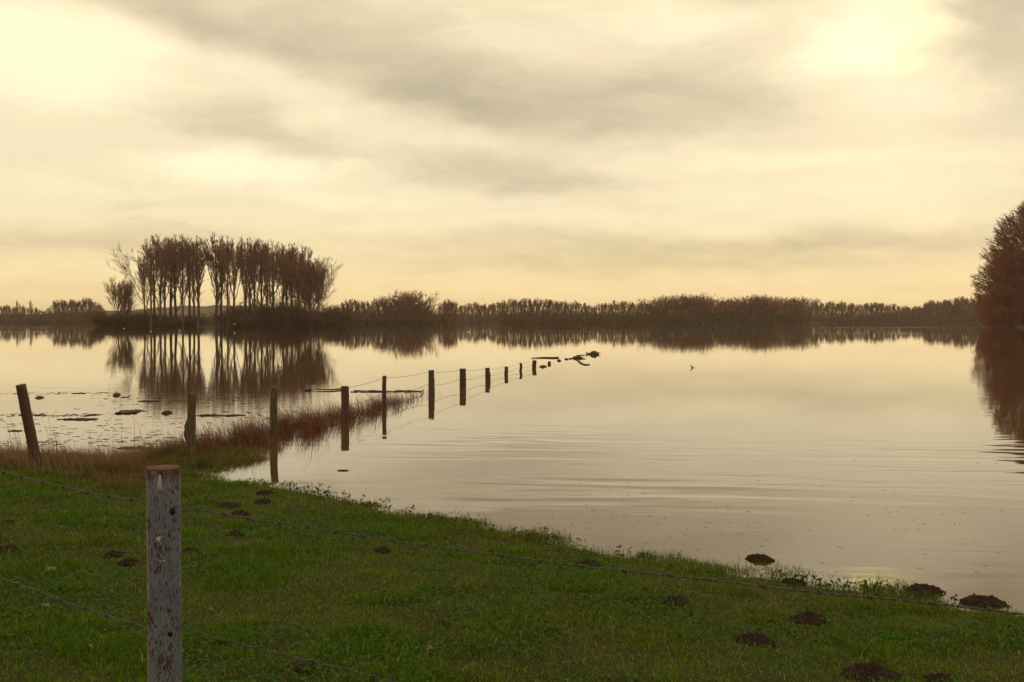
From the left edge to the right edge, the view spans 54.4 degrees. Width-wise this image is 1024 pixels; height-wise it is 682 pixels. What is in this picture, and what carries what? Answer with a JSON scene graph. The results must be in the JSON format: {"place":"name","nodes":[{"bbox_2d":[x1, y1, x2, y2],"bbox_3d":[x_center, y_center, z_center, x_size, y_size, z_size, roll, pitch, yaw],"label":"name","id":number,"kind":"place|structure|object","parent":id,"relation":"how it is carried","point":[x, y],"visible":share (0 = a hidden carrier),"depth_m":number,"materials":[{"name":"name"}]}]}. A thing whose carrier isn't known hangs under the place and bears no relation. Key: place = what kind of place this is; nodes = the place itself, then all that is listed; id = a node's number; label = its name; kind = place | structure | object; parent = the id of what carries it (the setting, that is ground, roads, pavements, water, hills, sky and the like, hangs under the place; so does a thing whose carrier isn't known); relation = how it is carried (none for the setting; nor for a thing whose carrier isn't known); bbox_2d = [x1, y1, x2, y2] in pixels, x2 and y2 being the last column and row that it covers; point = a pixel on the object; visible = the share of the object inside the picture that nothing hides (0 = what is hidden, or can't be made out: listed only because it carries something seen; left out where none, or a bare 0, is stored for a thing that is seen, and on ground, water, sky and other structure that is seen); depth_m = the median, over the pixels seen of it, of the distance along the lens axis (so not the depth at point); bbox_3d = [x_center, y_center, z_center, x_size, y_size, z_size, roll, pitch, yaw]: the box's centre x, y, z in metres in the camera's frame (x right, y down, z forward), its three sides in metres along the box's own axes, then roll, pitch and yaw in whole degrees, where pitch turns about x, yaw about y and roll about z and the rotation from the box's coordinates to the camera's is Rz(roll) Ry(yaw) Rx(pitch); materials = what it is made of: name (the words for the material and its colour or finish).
{"place":"outdoors","nodes":[
{"label":"outdoors","id":0,"kind":"place"},
{"bbox_2d":[0,410,198,471],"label":"dry grass","id":1,"kind":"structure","parent":0,"point":[121,455],"depth_m":14.85,"materials":[{"name":"plant"}]},
{"bbox_2d":[15,305,315,316],"bbox_3d":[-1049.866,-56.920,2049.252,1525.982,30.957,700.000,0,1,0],"label":"hill","id":2,"kind":"structure","parent":0,"point":[207,309],"depth_m":1798.57,"materials":[{"name":"plant"}]},
{"bbox_2d":[0,323,1023,615],"bbox_3d":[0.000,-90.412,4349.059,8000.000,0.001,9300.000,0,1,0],"label":"water","id":3,"kind":"structure","parent":0,"point":[816,447],"depth_m":20.92,"materials":[{"name":"liquid"}]},
{"bbox_2d":[79,310,126,325],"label":"shrub","id":4,"kind":"object","parent":3,"relation":"on","point":[97,320],"visible":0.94,"depth_m":334.10,"materials":[{"name":"plant"}]},
{"bbox_2d":[104,274,132,315],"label":"willow tree","id":5,"kind":"object","parent":3,"relation":"on","point":[112,291],"visible":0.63,"depth_m":341.81,"materials":[{"name":"brown plant"}]},
{"bbox_2d":[117,276,138,322],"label":"willow tree","id":6,"kind":"object","parent":3,"relation":"on","point":[126,300],"visible":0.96,"depth_m":336.07,"materials":[{"name":"brown plant"}]},
{"bbox_2d":[115,409,143,413],"bbox_3d":[-9.109,1.687,23.688,0.543,0.082,0.803,0,1,-7],"label":"floating weed","id":7,"kind":"object","parent":3,"relation":"on","point":[127,411],"visible":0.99,"depth_m":23.58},
{"bbox_2d":[112,308,154,325],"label":"shrub","id":8,"kind":"object","parent":3,"relation":"on","point":[135,318],"visible":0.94,"depth_m":334.53,"materials":[{"name":"plant"}]},
{"bbox_2d":[106,242,174,325],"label":"poplar tree","id":9,"kind":"object","parent":3,"relation":"on","point":[150,273],"visible":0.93,"depth_m":330.85,"materials":[{"name":"brown plant"}]},
{"bbox_2d":[136,255,154,322],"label":"poplar tree","id":10,"kind":"object","parent":3,"relation":"on","point":[144,283],"visible":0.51,"depth_m":339.04,"materials":[{"name":"brown plant"}]},
{"bbox_2d":[140,237,162,316],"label":"poplar tree","id":11,"kind":"object","parent":3,"relation":"on","point":[154,303],"visible":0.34,"depth_m":345.38,"materials":[{"name":"brown plant"}]},
{"bbox_2d":[139,312,177,325],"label":"shrub","id":12,"kind":"object","parent":3,"relation":"on","point":[157,316],"visible":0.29,"depth_m":344.58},
{"bbox_2d":[143,234,177,325],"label":"poplar tree","id":13,"kind":"object","parent":3,"relation":"on","point":[162,270],"visible":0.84,"depth_m":334.40,"materials":[{"name":"brown plant"}]},
{"bbox_2d":[152,239,179,318],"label":"poplar tree","id":14,"kind":"object","parent":3,"relation":"on","point":[172,280],"visible":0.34,"depth_m":341.74,"materials":[{"name":"brown plant"}]},
{"bbox_2d":[159,240,177,317],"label":"poplar tree","id":15,"kind":"object","parent":3,"relation":"on","point":[164,296],"visible":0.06,"depth_m":361.53,"materials":[{"name":"brown plant"}]},
{"bbox_2d":[162,237,194,317],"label":"poplar tree","id":16,"kind":"object","parent":3,"relation":"on","point":[175,305],"visible":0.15,"depth_m":348.31,"materials":[{"name":"brown plant"}]},
{"bbox_2d":[169,232,195,325],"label":"poplar tree","id":17,"kind":"object","parent":3,"relation":"on","point":[180,256],"visible":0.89,"depth_m":332.62,"materials":[{"name":"brown plant"}]},
{"bbox_2d":[177,236,198,325],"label":"poplar tree","id":18,"kind":"object","parent":3,"relation":"on","point":[189,305],"visible":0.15,"depth_m":343.67,"materials":[{"name":"brown plant"}]},
{"bbox_2d":[185,243,204,318],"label":"poplar tree","id":19,"kind":"object","parent":3,"relation":"on","point":[193,299],"visible":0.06,"depth_m":366.84,"materials":[{"name":"brown plant"}]},
{"bbox_2d":[179,236,212,325],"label":"poplar tree","id":20,"kind":"object","parent":3,"relation":"on","point":[199,274],"visible":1,"depth_m":329.84,"materials":[{"name":"brown plant"}]},
{"bbox_2d":[202,231,229,325],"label":"poplar tree","id":21,"kind":"object","parent":3,"relation":"on","point":[216,263],"visible":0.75,"depth_m":335.61,"materials":[{"name":"brown plant"}]},
{"bbox_2d":[208,237,232,325],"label":"poplar tree","id":22,"kind":"object","parent":3,"relation":"on","point":[222,289],"visible":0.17,"depth_m":346.27,"materials":[{"name":"brown plant"}]},
{"bbox_2d":[214,236,238,325],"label":"poplar tree","id":23,"kind":"object","parent":3,"relation":"on","point":[225,258],"visible":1,"depth_m":332.89,"materials":[{"name":"brown plant"}]},
{"bbox_2d":[209,308,251,325],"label":"shrub","id":24,"kind":"object","parent":3,"relation":"on","point":[223,319],"visible":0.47,"depth_m":336.68,"materials":[{"name":"plant"}]},
{"bbox_2d":[219,242,248,307],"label":"poplar tree","id":25,"kind":"object","parent":3,"relation":"on","point":[234,285],"visible":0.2,"depth_m":362.75,"materials":[{"name":"brown plant"}]},
{"bbox_2d":[221,302,261,321],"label":"shrub","id":26,"kind":"object","parent":3,"relation":"on","point":[238,309],"visible":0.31,"depth_m":340.24,"materials":[{"name":"plant"}]},
{"bbox_2d":[234,237,258,312],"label":"poplar tree","id":27,"kind":"object","parent":3,"relation":"on","point":[241,255],"visible":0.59,"depth_m":343.49,"materials":[{"name":"brown plant"}]},
{"bbox_2d":[241,238,267,325],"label":"poplar tree","id":28,"kind":"object","parent":3,"relation":"on","point":[250,264],"visible":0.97,"depth_m":335.78,"materials":[{"name":"brown plant"}]},
{"bbox_2d":[245,239,273,307],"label":"poplar tree","id":29,"kind":"object","parent":3,"relation":"on","point":[261,283],"visible":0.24,"depth_m":347.31,"materials":[{"name":"brown plant"}]},
{"bbox_2d":[257,244,280,306],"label":"poplar tree","id":30,"kind":"object","parent":3,"relation":"on","point":[266,287],"visible":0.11,"depth_m":363.77,"materials":[{"name":"brown plant"}]},
{"bbox_2d":[251,297,289,325],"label":"shrub","id":31,"kind":"object","parent":3,"relation":"on","point":[259,307],"visible":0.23,"depth_m":340.79,"materials":[{"name":"plant"}]},
{"bbox_2d":[259,239,288,325],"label":"poplar tree","id":32,"kind":"object","parent":3,"relation":"on","point":[264,258],"visible":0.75,"depth_m":337.43,"materials":[{"name":"brown plant"}]},
{"bbox_2d":[270,387,278,434],"bbox_3d":[-4.520,1.684,19.014,0.174,1.624,0.205,1,2,38],"label":"fence post","id":33,"kind":"object","parent":3,"relation":"in","point":[273,403],"visible":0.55,"depth_m":18.93,"materials":[{"name":"brown wood"}]},
{"bbox_2d":[125,385,439,456],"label":"reeds","id":34,"kind":"object","parent":3,"relation":"on","point":[316,422],"visible":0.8,"depth_m":19.37,"materials":[{"name":"brown plant"}]},
{"bbox_2d":[252,303,312,325],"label":"shrub","id":35,"kind":"object","parent":3,"relation":"on","point":[291,320],"visible":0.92,"depth_m":334.18,"materials":[{"name":"plant"}]},
{"bbox_2d":[271,245,293,324],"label":"poplar tree","id":36,"kind":"object","parent":3,"relation":"on","point":[283,294],"visible":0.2,"depth_m":345.35,"materials":[{"name":"brown plant"}]},
{"bbox_2d":[278,244,298,302],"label":"poplar tree","id":37,"kind":"object","parent":3,"relation":"on","point":[291,253],"visible":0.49,"depth_m":339.51,"materials":[{"name":"brown plant"}]},
{"bbox_2d":[274,300,316,325],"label":"shrub","id":38,"kind":"object","parent":3,"relation":"on","point":[304,313],"visible":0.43,"depth_m":337.65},
{"bbox_2d":[289,243,312,305],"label":"poplar tree","id":39,"kind":"object","parent":3,"relation":"on","point":[309,253],"visible":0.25,"depth_m":348.37,"materials":[{"name":"brown plant"}]},
{"bbox_2d":[259,248,343,325],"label":"poplar tree","id":40,"kind":"object","parent":3,"relation":"on","point":[307,288],"visible":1,"depth_m":332.07,"materials":[{"name":"brown plant"}]},
{"bbox_2d":[312,303,346,325],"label":"shrub","id":41,"kind":"object","parent":3,"relation":"on","point":[324,309],"visible":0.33,"depth_m":379.12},
{"bbox_2d":[323,303,363,325],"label":"shrub","id":42,"kind":"object","parent":3,"relation":"on","point":[347,316],"visible":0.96,"depth_m":377.39,"materials":[{"name":"plant"}]},
{"bbox_2d":[382,376,386,405],"bbox_3d":[-3.238,1.620,25.358,0.132,1.482,0.172,0,1,0],"label":"fence post","id":43,"kind":"object","parent":3,"relation":"in","point":[384,386],"visible":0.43,"depth_m":25.27,"materials":[{"name":"brown wood"}]},
{"bbox_2d":[351,390,420,391],"bbox_3d":[-3.799,1.540,30.586,2.220,0.051,0.820,0,1,0],"label":"floating weed","id":44,"kind":"object","parent":3,"relation":"on","point":[381,391],"visible":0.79,"depth_m":30.39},
{"bbox_2d":[370,296,403,316],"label":"tree","id":45,"kind":"object","parent":3,"relation":"on","point":[384,299],"visible":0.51,"depth_m":469.39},
{"bbox_2d":[387,288,424,316],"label":"tree","id":46,"kind":"object","parent":3,"relation":"on","point":[397,303],"visible":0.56,"depth_m":467.55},
{"bbox_2d":[396,293,432,315],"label":"tree","id":47,"kind":"object","parent":3,"relation":"on","point":[406,304],"visible":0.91,"depth_m":460.24,"materials":[{"name":"plant"}]},
{"bbox_2d":[389,290,439,305],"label":"tree","id":48,"kind":"object","parent":3,"relation":"on","point":[421,296],"visible":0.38,"depth_m":480.71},
{"bbox_2d":[428,370,434,394],"bbox_3d":[-2.363,1.562,29.286,0.218,1.430,0.210,0,1,0],"label":"fence post","id":49,"kind":"object","parent":3,"relation":"in","point":[431,385],"visible":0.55,"depth_m":29.21,"materials":[{"name":"brown wood"}]},
{"bbox_2d":[459,368,465,386],"bbox_3d":[-1.610,1.551,32.606,0.233,1.311,0.248,0,1,0],"label":"fence post","id":50,"kind":"object","parent":3,"relation":"in","point":[462,371],"visible":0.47,"depth_m":32.50,"materials":[{"name":"brown wood"}]},
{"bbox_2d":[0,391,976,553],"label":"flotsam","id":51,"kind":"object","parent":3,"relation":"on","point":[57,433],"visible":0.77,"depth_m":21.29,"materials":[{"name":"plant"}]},
{"bbox_2d":[610,300,623,314],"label":"tree","id":52,"kind":"object","parent":3,"relation":"on","point":[613,306],"visible":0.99,"depth_m":578.11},
{"bbox_2d":[638,303,651,317],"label":"tree","id":53,"kind":"object","parent":3,"relation":"on","point":[647,307],"visible":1,"depth_m":580.00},
{"bbox_2d":[636,297,671,313],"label":"tree","id":54,"kind":"object","parent":3,"relation":"on","point":[641,302],"visible":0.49,"depth_m":589.22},
{"bbox_2d":[651,293,687,318],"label":"tree","id":55,"kind":"object","parent":3,"relation":"on","point":[667,304],"visible":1,"depth_m":579.12,"materials":[{"name":"plant"}]},
{"bbox_2d":[656,296,686,315],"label":"tree","id":56,"kind":"object","parent":3,"relation":"on","point":[678,303],"visible":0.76,"depth_m":584.36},
{"bbox_2d":[668,293,716,311],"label":"tree","id":57,"kind":"object","parent":3,"relation":"on","point":[702,297],"visible":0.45,"depth_m":594.14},
{"bbox_2d":[689,298,717,322],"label":"tree","id":58,"kind":"object","parent":3,"relation":"on","point":[702,307],"visible":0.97,"depth_m":585.53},
{"bbox_2d":[712,297,743,316],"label":"tree","id":59,"kind":"object","parent":3,"relation":"on","point":[729,307],"visible":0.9,"depth_m":587.46,"materials":[{"name":"plant"}]},
{"bbox_2d":[734,293,775,321],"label":"tree","id":60,"kind":"object","parent":3,"relation":"on","point":[763,305],"visible":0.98,"depth_m":589.30,"materials":[{"name":"plant"}]},
{"bbox_2d":[745,553,774,562],"bbox_3d":[2.274,2.001,9.125,0.270,0.110,0.211,1,1,23],"label":"molehill","id":61,"kind":"object","parent":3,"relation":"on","point":[758,557],"visible":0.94,"depth_m":9.08,"materials":[{"name":"soil"}]},
{"bbox_2d":[770,301,797,316],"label":"tree","id":62,"kind":"object","parent":3,"relation":"on","point":[778,306],"visible":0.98,"depth_m":595.25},
{"bbox_2d":[775,298,795,322],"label":"tree","id":63,"kind":"object","parent":3,"relation":"on","point":[787,306],"visible":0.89,"depth_m":598.43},
{"bbox_2d":[905,583,945,594],"bbox_3d":[3.343,2.014,8.063,0.316,0.117,0.251,0,1,0],"label":"molehill","id":64,"kind":"object","parent":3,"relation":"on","point":[926,587],"visible":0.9,"depth_m":8.01,"materials":[{"name":"soil"}]},
{"bbox_2d":[959,593,1006,607],"bbox_3d":[3.647,2.023,7.719,0.333,0.114,0.270,0,1,-11],"label":"molehill","id":65,"kind":"object","parent":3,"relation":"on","point":[992,600],"visible":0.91,"depth_m":7.68,"materials":[{"name":"soil"}]},
{"bbox_2d":[969,201,1023,326],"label":"reddish tree","id":66,"kind":"object","parent":3,"relation":"on","point":[1007,236],"visible":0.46,"depth_m":286.07,"materials":[{"name":"plant"}]},
{"bbox_2d":[972,242,1023,327],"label":"reddish tree","id":67,"kind":"object","parent":3,"relation":"on","point":[1013,281],"visible":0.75,"depth_m":276.84,"materials":[{"name":"plant"}]},
{"bbox_2d":[976,280,1023,327],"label":"reddish tree","id":68,"kind":"object","parent":3,"relation":"on","point":[1003,291],"visible":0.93,"depth_m":274.18,"materials":[{"name":"plant"}]},
{"bbox_2d":[0,320,1023,681],"bbox_3d":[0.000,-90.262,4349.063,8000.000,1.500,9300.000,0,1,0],"label":"ground","id":69,"kind":"structure","parent":0,"point":[480,662],"depth_m":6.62,"materials":[{"name":"plant"}]},
{"bbox_2d":[0,545,21,554],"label":"molehill","id":70,"kind":"object","parent":69,"relation":"on","point":[8,548],"visible":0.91,"depth_m":8.14,"materials":[{"name":"soil"}]},
{"bbox_2d":[16,384,41,463],"bbox_3d":[-6.936,1.394,14.357,0.161,1.579,0.181,-15,11,-43],"label":"fence post","id":71,"kind":"object","parent":69,"relation":"on","point":[26,415],"visible":0.73,"depth_m":14.28,"materials":[{"name":"brown wood"}]},
{"bbox_2d":[61,300,72,318],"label":"tree","id":72,"kind":"object","parent":69,"relation":"on","point":[65,306],"visible":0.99,"depth_m":616.99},
{"bbox_2d":[104,550,124,557],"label":"molehill","id":73,"kind":"object","parent":69,"relation":"on","point":[112,553],"visible":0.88,"depth_m":8.14,"materials":[{"name":"soil"}]},
{"bbox_2d":[116,558,137,565],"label":"molehill","id":74,"kind":"object","parent":69,"relation":"on","point":[124,561],"visible":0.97,"depth_m":7.84,"materials":[{"name":"soil"}]},
{"bbox_2d":[128,315,164,325],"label":"shrub","id":75,"kind":"object","parent":69,"relation":"on","point":[145,323],"visible":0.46,"depth_m":338.95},
{"bbox_2d":[146,465,194,681],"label":"steel post","id":76,"kind":"object","parent":69,"relation":"on","point":[164,576],"visible":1,"depth_m":3.32,"materials":[{"name":"grey paint"}]},
{"bbox_2d":[0,470,145,502],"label":"barbed wire","id":77,"kind":"object","parent":76,"relation":"attached to","point":[87,492],"visible":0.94,"depth_m":3.58,"materials":[{"name":"metal"}]},
{"bbox_2d":[0,576,146,627],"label":"barbed wire","id":78,"kind":"object","parent":76,"relation":"attached to","point":[62,599],"visible":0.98,"depth_m":3.60,"materials":[{"name":"metal"}]},
{"bbox_2d":[175,627,397,681],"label":"barbed wire","id":79,"kind":"object","parent":76,"relation":"attached to","point":[256,648],"visible":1,"depth_m":3.12,"materials":[{"name":"metal"}]},
{"bbox_2d":[174,505,1023,616],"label":"barbed wire","id":80,"kind":"object","parent":76,"relation":"attached to","point":[763,586],"visible":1,"depth_m":2.57,"materials":[{"name":"metal"}]},
{"bbox_2d":[184,393,195,456],"bbox_3d":[-5.028,1.661,15.616,0.236,1.704,0.170,1,1,35],"label":"fence post","id":81,"kind":"object","parent":69,"relation":"on","point":[190,430],"visible":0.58,"depth_m":15.57,"materials":[{"name":"brown wood"}]},
{"bbox_2d":[181,547,202,555],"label":"molehill","id":82,"kind":"object","parent":69,"relation":"on","point":[187,550],"visible":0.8,"depth_m":8.32,"materials":[{"name":"soil"}]},
{"bbox_2d":[174,315,210,325],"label":"shrub","id":83,"kind":"object","parent":69,"relation":"on","point":[195,321],"visible":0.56,"depth_m":343.93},
{"bbox_2d":[215,502,241,508],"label":"molehill","id":84,"kind":"object","parent":69,"relation":"on","point":[228,505],"visible":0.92,"depth_m":11.15,"materials":[{"name":"soil"}]},
{"bbox_2d":[226,529,244,536],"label":"molehill","id":85,"kind":"object","parent":69,"relation":"on","point":[236,531],"visible":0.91,"depth_m":9.26,"materials":[{"name":"soil"}]},
{"bbox_2d":[229,509,248,515],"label":"molehill","id":86,"kind":"object","parent":69,"relation":"on","point":[241,512],"visible":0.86,"depth_m":10.55,"materials":[{"name":"soil"}]},
{"bbox_2d":[254,497,272,503],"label":"molehill","id":87,"kind":"object","parent":69,"relation":"on","point":[264,500],"visible":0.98,"depth_m":11.47,"materials":[{"name":"soil"}]},
{"bbox_2d":[294,664,315,673],"bbox_3d":[-1.129,1.786,5.391,0.115,0.085,0.104,0,1,11],"label":"molehill","id":88,"kind":"object","parent":69,"relation":"on","point":[297,668],"visible":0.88,"depth_m":5.37,"materials":[{"name":"soil"}]},
{"bbox_2d":[341,386,348,418],"bbox_3d":[-3.728,1.714,22.169,0.205,1.429,0.218,0,1,0],"label":"fence post","id":89,"kind":"object","parent":69,"relation":"on","point":[345,396],"visible":0.48,"depth_m":22.11,"materials":[{"name":"brown wood"}]},
{"bbox_2d":[373,546,390,553],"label":"molehill","id":90,"kind":"object","parent":69,"relation":"on","point":[380,549],"visible":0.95,"depth_m":8.86,"materials":[{"name":"soil"}]},
{"bbox_2d":[407,296,432,314],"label":"tree","id":91,"kind":"object","parent":69,"relation":"on","point":[421,306],"visible":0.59,"depth_m":462.95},
{"bbox_2d":[413,301,447,315],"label":"tree","id":92,"kind":"object","parent":69,"relation":"on","point":[427,308],"visible":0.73,"depth_m":467.24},
{"bbox_2d":[440,298,458,323],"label":"tree","id":93,"kind":"object","parent":69,"relation":"on","point":[442,306],"visible":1,"depth_m":469.50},
{"bbox_2d":[0,300,983,324],"bbox_3d":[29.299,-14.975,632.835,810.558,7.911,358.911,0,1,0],"label":"undergrowth","id":94,"kind":"object","parent":69,"relation":"on","point":[415,319],"visible":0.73,"depth_m":583.74,"materials":[{"name":"plant"}]},
{"bbox_2d":[577,559,599,566],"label":"molehill","id":95,"kind":"object","parent":69,"relation":"on","point":[588,562],"visible":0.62,"depth_m":8.74,"materials":[{"name":"soil"}]},
{"bbox_2d":[661,596,687,605],"bbox_3d":[1.190,1.906,7.256,0.205,0.110,0.172,0,1,-11],"label":"molehill","id":96,"kind":"object","parent":69,"relation":"on","point":[675,599],"visible":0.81,"depth_m":7.23,"materials":[{"name":"soil"}]},
{"bbox_2d":[668,296,695,311],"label":"tree","id":97,"kind":"object","parent":69,"relation":"on","point":[689,299],"visible":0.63,"depth_m":590.47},
{"bbox_2d":[735,632,775,647],"bbox_3d":[1.538,1.901,6.297,0.252,0.122,0.223,1,1,23],"label":"molehill","id":98,"kind":"object","parent":69,"relation":"on","point":[761,640],"visible":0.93,"depth_m":6.25,"materials":[{"name":"soil"}]},
{"bbox_2d":[781,577,805,586],"bbox_3d":[2.333,2.017,8.270,0.210,0.102,0.179,0,1,11],"label":"molehill","id":99,"kind":"object","parent":69,"relation":"on","point":[787,581],"visible":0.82,"depth_m":8.24,"materials":[{"name":"soil"}]},
{"bbox_2d":[789,609,827,625],"bbox_3d":[2.035,1.913,6.848,0.292,0.125,0.223,-1,1,-23],"label":"molehill","id":100,"kind":"object","parent":69,"relation":"on","point":[808,616],"visible":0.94,"depth_m":6.80,"materials":[{"name":"soil"}]},
{"bbox_2d":[841,661,904,681],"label":"molehill","id":101,"kind":"object","parent":69,"relation":"on","point":[874,670],"visible":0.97,"depth_m":5.59,"materials":[{"name":"soil"}]},
{"bbox_2d":[922,672,957,681],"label":"molehill","id":102,"kind":"object","parent":69,"relation":"on","point":[931,677],"visible":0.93,"depth_m":5.55,"materials":[{"name":"soil"}]},
{"bbox_2d":[955,296,968,314],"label":"tree","id":103,"kind":"object","parent":69,"relation":"on","point":[962,299],"visible":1,"depth_m":799.72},
{"bbox_2d":[0,0,1023,316],"label":"sky","id":104,"kind":"structure","parent":0,"point":[591,152],"materials":[{"name":"beige"}]},
{"bbox_2d":[528,299,539,316],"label":"tree","id":105,"kind":"object","parent":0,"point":[534,305],"visible":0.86,"depth_m":570.70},
{"bbox_2d":[931,301,944,321],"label":"tree","id":106,"kind":"object","parent":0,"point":[936,306],"visible":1,"depth_m":790.90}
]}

